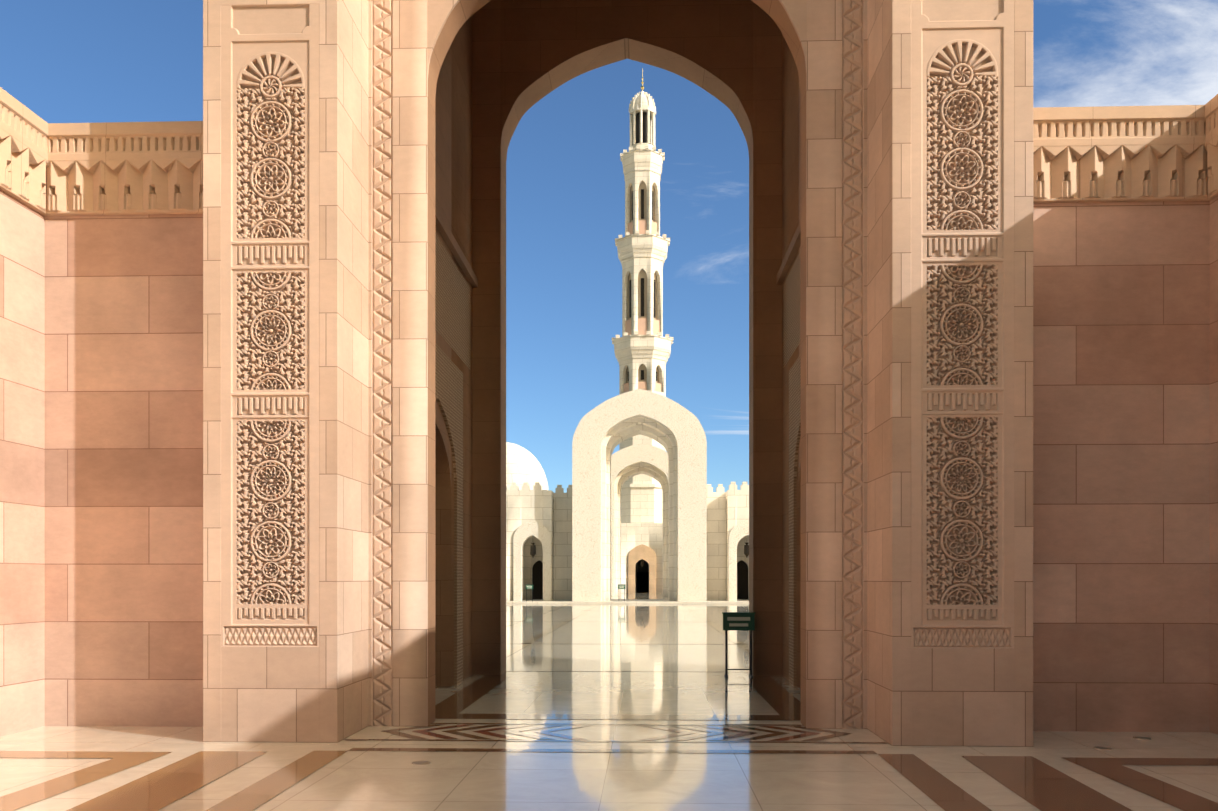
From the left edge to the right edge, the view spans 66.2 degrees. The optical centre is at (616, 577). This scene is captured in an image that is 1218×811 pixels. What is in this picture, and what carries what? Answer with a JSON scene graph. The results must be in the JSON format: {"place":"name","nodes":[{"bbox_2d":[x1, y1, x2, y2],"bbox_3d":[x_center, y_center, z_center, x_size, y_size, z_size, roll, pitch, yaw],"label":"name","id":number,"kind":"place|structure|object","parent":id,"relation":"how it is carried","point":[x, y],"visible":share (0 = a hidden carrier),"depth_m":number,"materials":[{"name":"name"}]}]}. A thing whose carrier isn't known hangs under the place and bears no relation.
{"place":"outdoors","nodes":[
{"label":"outdoors","id":0,"kind":"place"},
{"bbox_2d":[0,591,1217,810],"bbox_3d":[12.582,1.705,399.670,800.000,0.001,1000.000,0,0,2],"label":"ground","id":1,"kind":"structure","parent":0,"point":[560,781],"depth_m":8.61,"materials":[{"name":"beige stone"}]},
{"bbox_2d":[0,750,346,810],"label":"floor bands","id":2,"kind":"object","parent":1,"relation":"on","point":[159,789],"visible":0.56,"depth_m":7.87,"materials":[{"name":"brown stone"}]},
{"bbox_2d":[506,442,547,490],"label":"side domes","id":3,"kind":"structure","parent":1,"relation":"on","point":[523,465],"depth_m":71.71,"materials":[{"name":"white stone"}]},
{"bbox_2d":[526,585,532,601],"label":"sign stand","id":4,"kind":"object","parent":1,"relation":"on","point":[529,586],"visible":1,"depth_m":61.06,"materials":[{"name":"green"}]},
{"bbox_2d":[0,189,1217,736],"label":"enclosure walls","id":5,"kind":"structure","parent":1,"relation":"on","point":[100,469],"depth_m":10.36,"materials":[{"name":"brown stone"}]},
{"bbox_2d":[0,99,48,215],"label":"cornice","id":6,"kind":"structure","parent":5,"relation":"attached to","point":[23,154],"depth_m":10.23,"materials":[{"name":"stone"}]},
{"bbox_2d":[45,132,202,215],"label":"cornice","id":7,"kind":"structure","parent":5,"relation":"attached to","point":[118,166],"depth_m":10.62,"materials":[{"name":"stone"}]},
{"bbox_2d":[0,87,1217,194],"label":"wall coping","id":8,"kind":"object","parent":5,"relation":"on","point":[1038,113],"depth_m":10.23,"materials":[{"name":"beige stone"}]},
{"bbox_2d":[1033,116,1208,202],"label":"cornice","id":9,"kind":"structure","parent":5,"relation":"attached to","point":[1132,152],"depth_m":10.26,"materials":[{"name":"stone"}]},
{"bbox_2d":[1204,106,1217,200],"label":"cornice","id":10,"kind":"structure","parent":5,"relation":"attached to","point":[1211,139],"depth_m":10.11,"materials":[{"name":"stone"}]},
{"bbox_2d":[348,675,876,753],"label":"hall floor bands","id":11,"kind":"structure","parent":1,"relation":"on","point":[782,701],"depth_m":11.52,"materials":[{"name":"brown stone"}]},
{"bbox_2d":[345,723,885,742],"bbox_3d":[-0.019,1.701,10.274,5.640,0.001,1.200,0,0,2],"label":"floor band","id":12,"kind":"object","parent":1,"relation":"on","point":[613,740],"visible":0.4,"depth_m":9.75,"materials":[{"name":"brown stone"}]},
{"bbox_2d":[383,724,852,740],"bbox_3d":[-0.019,1.701,10.274,4.520,0.001,0.960,0,0,2],"label":"floor pattern","id":13,"kind":"object","parent":1,"relation":"on","point":[742,733],"visible":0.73,"depth_m":10.26,"materials":[{"name":"stone"}]},
{"bbox_2d":[203,0,1032,746],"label":"gateway","id":14,"kind":"object","parent":1,"relation":"on","point":[913,696],"visible":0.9,"depth_m":9.87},
{"bbox_2d":[221,3,318,646],"bbox_3d":[-3.584,-2.610,9.695,1.030,6.650,0.052,0,0,2],"label":"carved panel","id":15,"kind":"object","parent":14,"relation":"attached to","point":[269,325],"visible":0.98,"depth_m":9.69,"materials":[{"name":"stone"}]},
{"bbox_2d":[372,0,391,725],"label":"carved border","id":16,"kind":"object","parent":14,"relation":"attached to","point":[381,362],"visible":1,"depth_m":10.72,"materials":[{"name":"stone"}]},
{"bbox_2d":[428,0,805,726],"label":"arch trim","id":17,"kind":"structure","parent":14,"relation":"attached to","point":[466,10],"depth_m":10.86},
{"bbox_2d":[435,232,800,685],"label":"side arch recesses","id":18,"kind":"object","parent":14,"relation":"attached to","point":[452,307],"visible":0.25,"depth_m":14.79,"materials":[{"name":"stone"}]},
{"bbox_2d":[435,0,800,687],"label":"archway","id":19,"kind":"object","parent":14,"relation":"attached to","point":[507,66],"depth_m":16.21,"materials":[{"name":"brown stone"}]},
{"bbox_2d":[842,0,863,728],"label":"carved border","id":20,"kind":"object","parent":14,"relation":"attached to","point":[852,363],"visible":1,"depth_m":10.55,"materials":[{"name":"stone"}]},
{"bbox_2d":[911,0,1013,647],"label":"carved panel","id":21,"kind":"object","parent":14,"relation":"attached to","point":[962,323],"visible":1,"depth_m":9.46,"materials":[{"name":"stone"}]},
{"bbox_2d":[618,584,625,600],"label":"sign stand","id":22,"kind":"object","parent":1,"relation":"on","point":[621,586],"visible":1,"depth_m":62.16,"materials":[{"name":"grey"}]},
{"bbox_2d":[506,417,748,603],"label":"court buildings","id":23,"kind":"structure","parent":1,"relation":"on","point":[551,511],"depth_m":63.98,"materials":[{"name":"white stone"}]},
{"bbox_2d":[513,389,748,601],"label":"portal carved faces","id":24,"kind":"object","parent":23,"relation":"on","point":[679,422],"visible":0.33,"depth_m":61.24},
{"bbox_2d":[530,543,535,556],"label":"lantern","id":25,"kind":"object","parent":24,"relation":"on","point":[532,549],"visible":1,"depth_m":63.00,"materials":[{"name":"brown metal"}]},
{"bbox_2d":[612,91,672,522],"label":"minaret","id":26,"kind":"object","parent":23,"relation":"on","point":[641,494],"depth_m":107.76,"materials":[{"name":"beige stone"}]},
{"bbox_2d":[628,112,656,380],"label":"minaret openings","id":27,"kind":"object","parent":26,"relation":"in","point":[644,127],"visible":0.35,"depth_m":108.65,"materials":[{"name":"black"}]},
{"bbox_2d":[624,220,660,391],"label":"minaret balustrades","id":28,"kind":"object","parent":26,"relation":"attached to","point":[642,322],"visible":0.35,"depth_m":107.91,"materials":[{"name":"beige stone"}]},
{"bbox_2d":[641,68,643,90],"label":"finial","id":29,"kind":"object","parent":26,"relation":"on","point":[642,86],"visible":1,"depth_m":109.76,"materials":[{"name":"gold metal"}]},
{"bbox_2d":[744,543,748,557],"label":"lantern","id":30,"kind":"object","parent":23,"relation":"on","point":[746,550],"visible":0.94,"depth_m":62.53,"materials":[{"name":"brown metal"}]},
{"bbox_2d":[532,560,747,598],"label":"arched openings","id":31,"kind":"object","parent":1,"relation":"on","point":[742,578],"depth_m":67.12,"materials":[{"name":"brown"}]},
{"bbox_2d":[628,544,655,592],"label":"door surround","id":32,"kind":"object","parent":1,"relation":"on","point":[640,552],"visible":1,"depth_m":100.71,"materials":[{"name":"beige stone"}]},
{"bbox_2d":[637,572,648,590],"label":"door","id":33,"kind":"structure","parent":1,"relation":"on","point":[642,581],"depth_m":118.22,"materials":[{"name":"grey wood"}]},
{"bbox_2d":[722,612,754,677],"bbox_3d":[2.098,1.150,16.009,0.564,1.110,0.340,0,0,2],"label":"sign stand","id":34,"kind":"object","parent":1,"relation":"on","point":[738,620],"visible":0.96,"depth_m":15.99,"materials":[{"name":"green"}]},
{"bbox_2d":[412,736,1150,764],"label":"floor drains","id":35,"kind":"object","parent":1,"relation":"on","point":[422,762],"visible":0.73,"depth_m":9.27,"materials":[{"name":"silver metal"}]},
{"bbox_2d":[878,754,1217,810],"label":"floor bands","id":36,"kind":"object","parent":1,"relation":"on","point":[1039,784],"visible":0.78,"depth_m":7.75,"materials":[{"name":"brown stone"}]},
{"bbox_2d":[0,0,1217,492],"label":"sky","id":37,"kind":"structure","parent":0,"point":[66,61],"materials":[{"name":"blue"}]},
{"bbox_2d":[506,604,748,671],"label":"courtyard floor","id":38,"kind":"structure","parent":0,"point":[670,623],"depth_m":25.67,"materials":[{"name":"white stone"}]},
{"bbox_2d":[506,604,748,656],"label":"floor stripes","id":39,"kind":"object","parent":38,"relation":"on","point":[742,645],"visible":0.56,"depth_m":31.76,"materials":[{"name":"beige stone"}]}
]}

